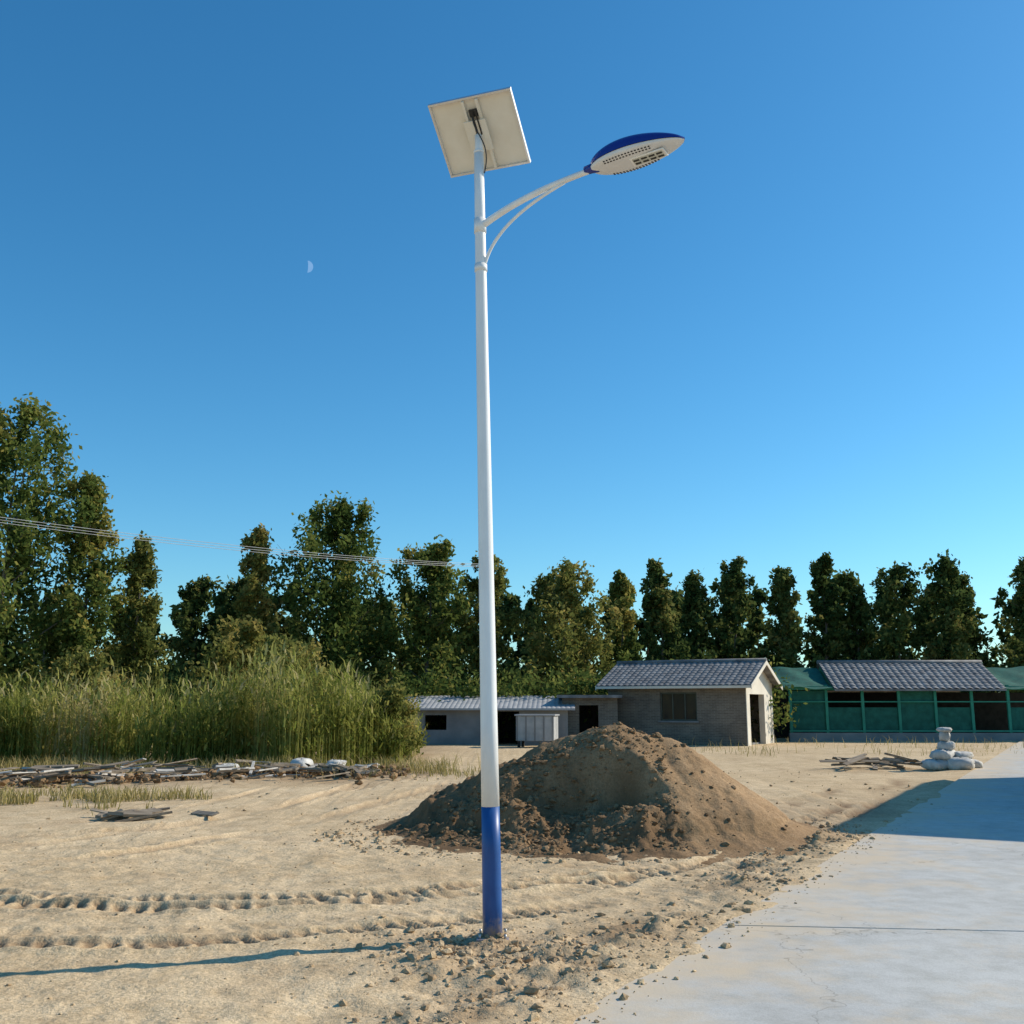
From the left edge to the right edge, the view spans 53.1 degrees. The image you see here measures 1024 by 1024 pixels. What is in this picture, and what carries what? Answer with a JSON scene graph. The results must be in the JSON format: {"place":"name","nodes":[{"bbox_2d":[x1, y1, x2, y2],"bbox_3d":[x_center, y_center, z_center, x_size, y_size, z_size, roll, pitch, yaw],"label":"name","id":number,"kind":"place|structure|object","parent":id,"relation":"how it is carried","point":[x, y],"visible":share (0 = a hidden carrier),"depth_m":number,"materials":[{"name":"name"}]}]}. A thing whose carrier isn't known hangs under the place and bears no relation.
{"place":"outdoors","nodes":[
{"label":"outdoors","id":0,"kind":"place"},
{"bbox_2d":[0,738,1019,1023],"bbox_3d":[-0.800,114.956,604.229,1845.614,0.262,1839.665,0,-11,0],"label":"ground","id":1,"kind":"structure","parent":0,"point":[40,906],"depth_m":8.83,"materials":[{"name":"beige sand"}]},
{"bbox_2d":[0,444,73,628],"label":"elm tree","id":2,"kind":"object","parent":1,"relation":"on","point":[10,483],"visible":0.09,"depth_m":37.70,"materials":[{"name":"green plant"}]},
{"bbox_2d":[0,392,118,704],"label":"elm tree","id":3,"kind":"object","parent":1,"relation":"on","point":[16,446],"visible":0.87,"depth_m":34.80,"materials":[{"name":"green plant"}]},
{"bbox_2d":[28,469,136,707],"bbox_3d":[-14.711,3.629,35.653,3.573,10.359,3.386,-7,-13,35],"label":"elm tree","id":4,"kind":"object","parent":1,"relation":"on","point":[88,634],"visible":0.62,"depth_m":35.73,"materials":[{"name":"green plant"}]},
{"bbox_2d":[41,645,139,756],"bbox_3d":[-13.117,6.059,31.873,3.561,3.846,3.953,0,-11,0],"label":"willow shrub","id":5,"kind":"object","parent":1,"relation":"on","point":[82,664],"visible":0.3,"depth_m":31.90,"materials":[{"name":"green plant"}]},
{"bbox_2d":[100,530,173,730],"bbox_3d":[-13.565,4.562,36.445,3.010,7.982,2.580,0,-11,0],"label":"elm tree","id":6,"kind":"object","parent":1,"relation":"on","point":[140,561],"visible":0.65,"depth_m":36.75,"materials":[{"name":"green plant"}]},
{"bbox_2d":[90,807,219,821],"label":"timber offcuts","id":7,"kind":"object","parent":1,"relation":"on","point":[137,814],"visible":0.97,"depth_m":14.84,"materials":[{"name":"brown wood"}]},
{"bbox_2d":[0,758,379,787],"bbox_3d":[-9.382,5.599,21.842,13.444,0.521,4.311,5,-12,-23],"label":"timber debris","id":8,"kind":"object","parent":1,"relation":"on","point":[188,767],"visible":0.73,"depth_m":22.70,"materials":[{"name":"grey wood"}]},
{"bbox_2d":[163,574,230,728],"bbox_3d":[-16.327,7.473,52.728,4.099,8.670,3.414,-6,-12,31],"label":"poplar tree","id":9,"kind":"object","parent":1,"relation":"on","point":[198,593],"visible":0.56,"depth_m":52.49,"materials":[{"name":"green plant"}]},
{"bbox_2d":[0,764,409,789],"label":"rubble","id":10,"kind":"object","parent":1,"relation":"on","point":[128,777],"visible":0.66,"depth_m":22.46,"materials":[{"name":"broken concrete"},{"name":"stone"},{"name":"brick"}]},
{"bbox_2d":[0,639,428,767],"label":"reed bed","id":11,"kind":"object","parent":1,"relation":"on","point":[38,728],"visible":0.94,"depth_m":27.80,"materials":[{"name":"green plant"}]},
{"bbox_2d":[182,614,277,716],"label":"willow tree","id":12,"kind":"object","parent":1,"relation":"on","point":[249,638],"visible":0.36,"depth_m":39.27,"materials":[{"name":"green plant"}]},
{"bbox_2d":[219,571,254,665],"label":"poplar tree","id":13,"kind":"object","parent":1,"relation":"on","point":[232,587],"visible":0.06,"depth_m":53.82,"materials":[{"name":"green plant"}]},
{"bbox_2d":[226,522,281,670],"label":"poplar tree","id":14,"kind":"object","parent":1,"relation":"on","point":[251,591],"visible":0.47,"depth_m":48.05,"materials":[{"name":"green plant"}]},
{"bbox_2d":[221,758,345,767],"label":"white sacks","id":15,"kind":"object","parent":1,"relation":"on","point":[302,761],"visible":0.33,"depth_m":25.09,"materials":[{"name":"white fabric"}]},
{"bbox_2d":[217,633,353,758],"bbox_3d":[-6.969,5.823,30.991,4.220,4.358,3.306,0,-11,0],"label":"willow shrub","id":16,"kind":"object","parent":1,"relation":"on","point":[299,647],"visible":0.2,"depth_m":31.08,"materials":[{"name":"green plant"}]},
{"bbox_2d":[261,490,414,735],"bbox_3d":[-8.868,5.346,49.756,7.246,12.808,7.036,6,-12,-31],"label":"elm tree","id":17,"kind":"object","parent":1,"relation":"on","point":[338,625],"visible":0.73,"depth_m":49.41,"materials":[{"name":"green plant"}]},
{"bbox_2d":[361,675,429,761],"bbox_3d":[-3.568,6.207,29.918,2.340,2.838,2.084,0,-11,0],"label":"willow shrub","id":18,"kind":"object","parent":1,"relation":"on","point":[394,693],"visible":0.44,"depth_m":29.70,"materials":[{"name":"green plant"}]},
{"bbox_2d":[365,534,478,695],"bbox_3d":[-4.273,6.258,50.722,5.723,10.518,5.730,0,-11,0],"label":"elm tree","id":19,"kind":"object","parent":1,"relation":"on","point":[418,632],"visible":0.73,"depth_m":50.30,"materials":[{"name":"green plant"}]},
{"bbox_2d":[121,650,807,742],"bbox_3d":[-3.829,8.844,46.133,33.802,5.220,6.080,0,-11,0],"label":"shrub thicket","id":20,"kind":"object","parent":1,"relation":"on","point":[583,687],"visible":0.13,"depth_m":45.51,"materials":[{"name":"green plant"}]},
{"bbox_2d":[4,769,932,1023],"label":"soil clods","id":21,"kind":"object","parent":1,"relation":"on","point":[531,989],"visible":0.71,"depth_m":7.03,"materials":[{"name":"brown soil"}]},
{"bbox_2d":[454,550,523,694],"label":"poplar tree","id":22,"kind":"object","parent":1,"relation":"on","point":[511,618],"visible":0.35,"depth_m":51.60,"materials":[{"name":"green plant"}]},
{"bbox_2d":[405,695,574,744],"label":"grey shed","id":23,"kind":"structure","parent":1,"relation":"on","point":[461,726],"depth_m":42.26,"materials":[{"name":"grey paint"}]},
{"bbox_2d":[0,734,1023,815],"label":"dry grass","id":24,"kind":"structure","parent":1,"relation":"on","point":[112,796],"depth_m":24.30,"materials":[{"name":"beige plant"}]},
{"bbox_2d":[5,567,1023,721],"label":"distant tree row","id":25,"kind":"object","parent":1,"relation":"on","point":[759,598],"visible":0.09,"depth_m":65.53,"materials":[{"name":"green plant"}]},
{"bbox_2d":[514,714,559,747],"bbox_3d":[0.988,8.561,40.041,1.600,1.280,1.100,-2,-11,12],"label":"storage box","id":26,"kind":"object","parent":1,"relation":"on","point":[536,727],"visible":0.9,"depth_m":39.59,"materials":[{"name":"white metal"}]},
{"bbox_2d":[428,87,684,941],"bbox_3d":[0.359,-0.169,7.617,2.138,6.542,0.575,-5,-12,24],"label":"solar street lamp","id":27,"kind":"object","parent":1,"relation":"on","point":[479,134],"visible":1,"depth_m":7.88,"materials":[{"name":"white metal"}]},
{"bbox_2d":[515,557,625,695],"bbox_3d":[2.765,7.258,52.470,6.209,9.837,6.400,-4,-11,21],"label":"elm tree","id":28,"kind":"object","parent":1,"relation":"on","point":[565,594],"visible":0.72,"depth_m":52.37,"materials":[{"name":"green plant"}]},
{"bbox_2d":[557,695,621,735],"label":"dark shed","id":29,"kind":"structure","parent":1,"relation":"on","point":[605,707],"depth_m":42.71,"materials":[{"name":"grey brick"}]},
{"bbox_2d":[385,722,797,854],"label":"soil lumps","id":30,"kind":"object","parent":1,"relation":"on","point":[538,847],"visible":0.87,"depth_m":12.53,"materials":[{"name":"soil"}]},
{"bbox_2d":[372,723,821,864],"bbox_3d":[0.991,3.839,13.818,7.982,1.946,6.578,0,-11,0],"label":"sand pile","id":31,"kind":"object","parent":1,"relation":"on","point":[754,825],"visible":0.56,"depth_m":12.69,"materials":[{"name":"brown sand"}]},
{"bbox_2d":[592,569,643,690],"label":"poplar tree","id":32,"kind":"object","parent":1,"relation":"on","point":[622,590],"visible":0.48,"depth_m":55.50,"materials":[{"name":"green plant"}]},
{"bbox_2d":[637,558,695,660],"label":"poplar tree","id":33,"kind":"object","parent":1,"relation":"on","point":[656,600],"visible":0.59,"depth_m":58.16,"materials":[{"name":"green plant"}]},
{"bbox_2d":[608,688,747,745],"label":"front wall","id":34,"kind":"structure","parent":1,"relation":"on","point":[721,713],"depth_m":41.95,"materials":[{"name":"grey brick"}]},
{"bbox_2d":[660,692,696,720],"bbox_3d":[6.944,8.075,42.520,1.600,1.160,0.070,-6,-12,28],"label":"window frame","id":35,"kind":"object","parent":34,"relation":"attached to","point":[672,693],"visible":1,"depth_m":42.53,"materials":[{"name":"grey metal"}]},
{"bbox_2d":[662,694,695,718],"bbox_3d":[6.948,8.076,42.529,1.480,1.040,0.010,-6,-12,28],"label":"window glass","id":36,"kind":"object","parent":35,"relation":"in","point":[679,709],"visible":1,"depth_m":42.52,"materials":[{"name":"black glass"}]},
{"bbox_2d":[658,721,698,722],"bbox_3d":[6.886,8.665,42.302,1.760,0.060,0.140,-6,-12,28],"label":"window sill","id":37,"kind":"structure","parent":34,"relation":"attached to","point":[681,721],"depth_m":42.13,"materials":[{"name":"grey concrete"}]},
{"bbox_2d":[596,661,764,686],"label":"roof front slope","id":38,"kind":"structure","parent":34,"relation":"on","point":[724,673],"depth_m":43.24,"materials":[{"name":"grey tile"}]},
{"bbox_2d":[596,685,750,688],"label":"fascia","id":39,"kind":"structure","parent":38,"relation":"attached to","point":[665,687],"depth_m":42.32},
{"bbox_2d":[751,661,766,688],"bbox_3d":[10.089,6.630,41.817,0.032,1.220,2.470,-6,-12,28],"label":"barge board","id":40,"kind":"object","parent":38,"relation":"attached to","point":[758,674],"visible":1,"depth_m":41.71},
{"bbox_2d":[678,569,717,659],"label":"poplar tree","id":41,"kind":"object","parent":1,"relation":"on","point":[698,613],"visible":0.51,"depth_m":59.53,"materials":[{"name":"green plant"}]},
{"bbox_2d":[704,556,771,658],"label":"poplar tree","id":42,"kind":"object","parent":1,"relation":"on","point":[735,584],"visible":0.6,"depth_m":60.48,"materials":[{"name":"green plant"}]},
{"bbox_2d":[749,694,759,740],"bbox_3d":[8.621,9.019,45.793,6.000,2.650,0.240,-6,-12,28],"label":"doorway","id":43,"kind":"structure","parent":1,"relation":"on","point":[755,726],"depth_m":44.58,"materials":[{"name":"grey brick"}]},
{"bbox_2d":[763,665,779,687],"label":"roof back slope","id":44,"kind":"structure","parent":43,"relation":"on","point":[769,675],"depth_m":44.18,"materials":[{"name":"grey tile"}]},
{"bbox_2d":[617,658,766,663],"bbox_3d":[7.721,6.518,44.582,6.760,0.178,0.177,-6,-12,28],"label":"ridge cap","id":45,"kind":"object","parent":44,"relation":"on","point":[696,660],"visible":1,"depth_m":44.41,"materials":[{"name":"grey tile"}]},
{"bbox_2d":[767,662,782,690],"bbox_3d":[11.271,7.030,43.948,0.032,1.220,2.470,-6,-12,28],"label":"barge board","id":46,"kind":"object","parent":44,"relation":"attached to","point":[773,673],"visible":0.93,"depth_m":43.88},
{"bbox_2d":[748,682,771,745],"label":"gable wall","id":47,"kind":"structure","parent":1,"relation":"on","point":[761,690],"depth_m":43.48,"materials":[{"name":"white paint"}]},
{"bbox_2d":[745,683,773,745],"bbox_3d":[10.366,8.473,42.749,0.034,2.700,4.010,-6,-12,28],"label":"corner pilaster","id":48,"kind":"object","parent":47,"relation":"attached to","point":[747,716],"visible":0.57,"depth_m":41.25,"materials":[{"name":"white paint"}]},
{"bbox_2d":[756,672,769,682],"bbox_3d":[10.250,6.770,43.132,0.240,0.790,4.000,-6,-12,28],"label":"gable triangle","id":49,"kind":"object","parent":47,"relation":"attached to","point":[763,678],"visible":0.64,"depth_m":43.72,"materials":[{"name":"white paint"}]},
{"bbox_2d":[752,565,805,692],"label":"poplar tree","id":50,"kind":"object","parent":1,"relation":"on","point":[783,643],"visible":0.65,"depth_m":57.79,"materials":[{"name":"green plant"}]},
{"bbox_2d":[800,552,851,692],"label":"poplar tree","id":51,"kind":"object","parent":1,"relation":"on","point":[827,645],"visible":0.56,"depth_m":58.68,"materials":[{"name":"green plant"}]},
{"bbox_2d":[822,568,885,692],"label":"poplar tree","id":52,"kind":"object","parent":1,"relation":"on","point":[862,626],"visible":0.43,"depth_m":58.88,"materials":[{"name":"green plant"}]},
{"bbox_2d":[819,753,921,769],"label":"timber boards","id":53,"kind":"object","parent":1,"relation":"on","point":[896,760],"visible":0.96,"depth_m":26.55,"materials":[{"name":"brown wood"}]},
{"bbox_2d":[772,660,1023,741],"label":"green shed","id":54,"kind":"structure","parent":1,"relation":"on","point":[916,706],"depth_m":46.35,"materials":[{"name":"paint"}]},
{"bbox_2d":[860,561,950,692],"bbox_3d":[22.341,7.873,58.969,5.297,10.218,4.333,0,-11,0],"label":"poplar tree","id":55,"kind":"object","parent":1,"relation":"on","point":[897,636],"visible":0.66,"depth_m":59.04,"materials":[{"name":"green plant"}]},
{"bbox_2d":[920,727,982,770],"bbox_3d":[11.249,6.040,26.067,1.576,1.103,1.187,0,-11,0],"label":"sack stack","id":56,"kind":"object","parent":1,"relation":"on","point":[944,755],"visible":0.95,"depth_m":25.91,"materials":[{"name":"white fabric"}]},
{"bbox_2d":[918,548,996,692],"bbox_3d":[24.989,7.424,57.956,5.626,10.849,3.918,0,-11,0],"label":"poplar tree","id":57,"kind":"object","parent":1,"relation":"on","point":[943,594],"visible":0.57,"depth_m":58.13,"materials":[{"name":"green plant"}]},
{"bbox_2d":[952,571,1000,692],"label":"poplar tree","id":58,"kind":"object","parent":1,"relation":"on","point":[982,639],"visible":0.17,"depth_m":60.58,"materials":[{"name":"green plant"}]},
{"bbox_2d":[991,557,1023,692],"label":"poplar tree","id":59,"kind":"object","parent":1,"relation":"on","point":[1018,600],"visible":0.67,"depth_m":58.08,"materials":[{"name":"green plant"}]},
{"bbox_2d":[1011,588,1023,639],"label":"poplar tree","id":60,"kind":"object","parent":1,"relation":"on","point":[1016,635],"visible":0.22,"depth_m":62.81,"materials":[{"name":"green plant"}]},
{"bbox_3d":[-1.120,6.444,47.119,0.258,8.200,1.200,0,-11,0],"label":"utility pole","id":61,"kind":"object","parent":1,"relation":"on","visible":0},
{"bbox_2d":[0,517,478,566],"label":"power line","id":62,"kind":"object","parent":61,"relation":"attached to","point":[223,546],"visible":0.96,"depth_m":37.19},
{"bbox_2d":[0,0,1023,686],"label":"sky","id":63,"kind":"structure","parent":0,"point":[237,237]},
{"bbox_2d":[573,741,1023,1023],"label":"concrete road","id":64,"kind":"structure","parent":0,"point":[917,917],"depth_m":7.06,"materials":[{"name":"grey concrete"}]}
]}

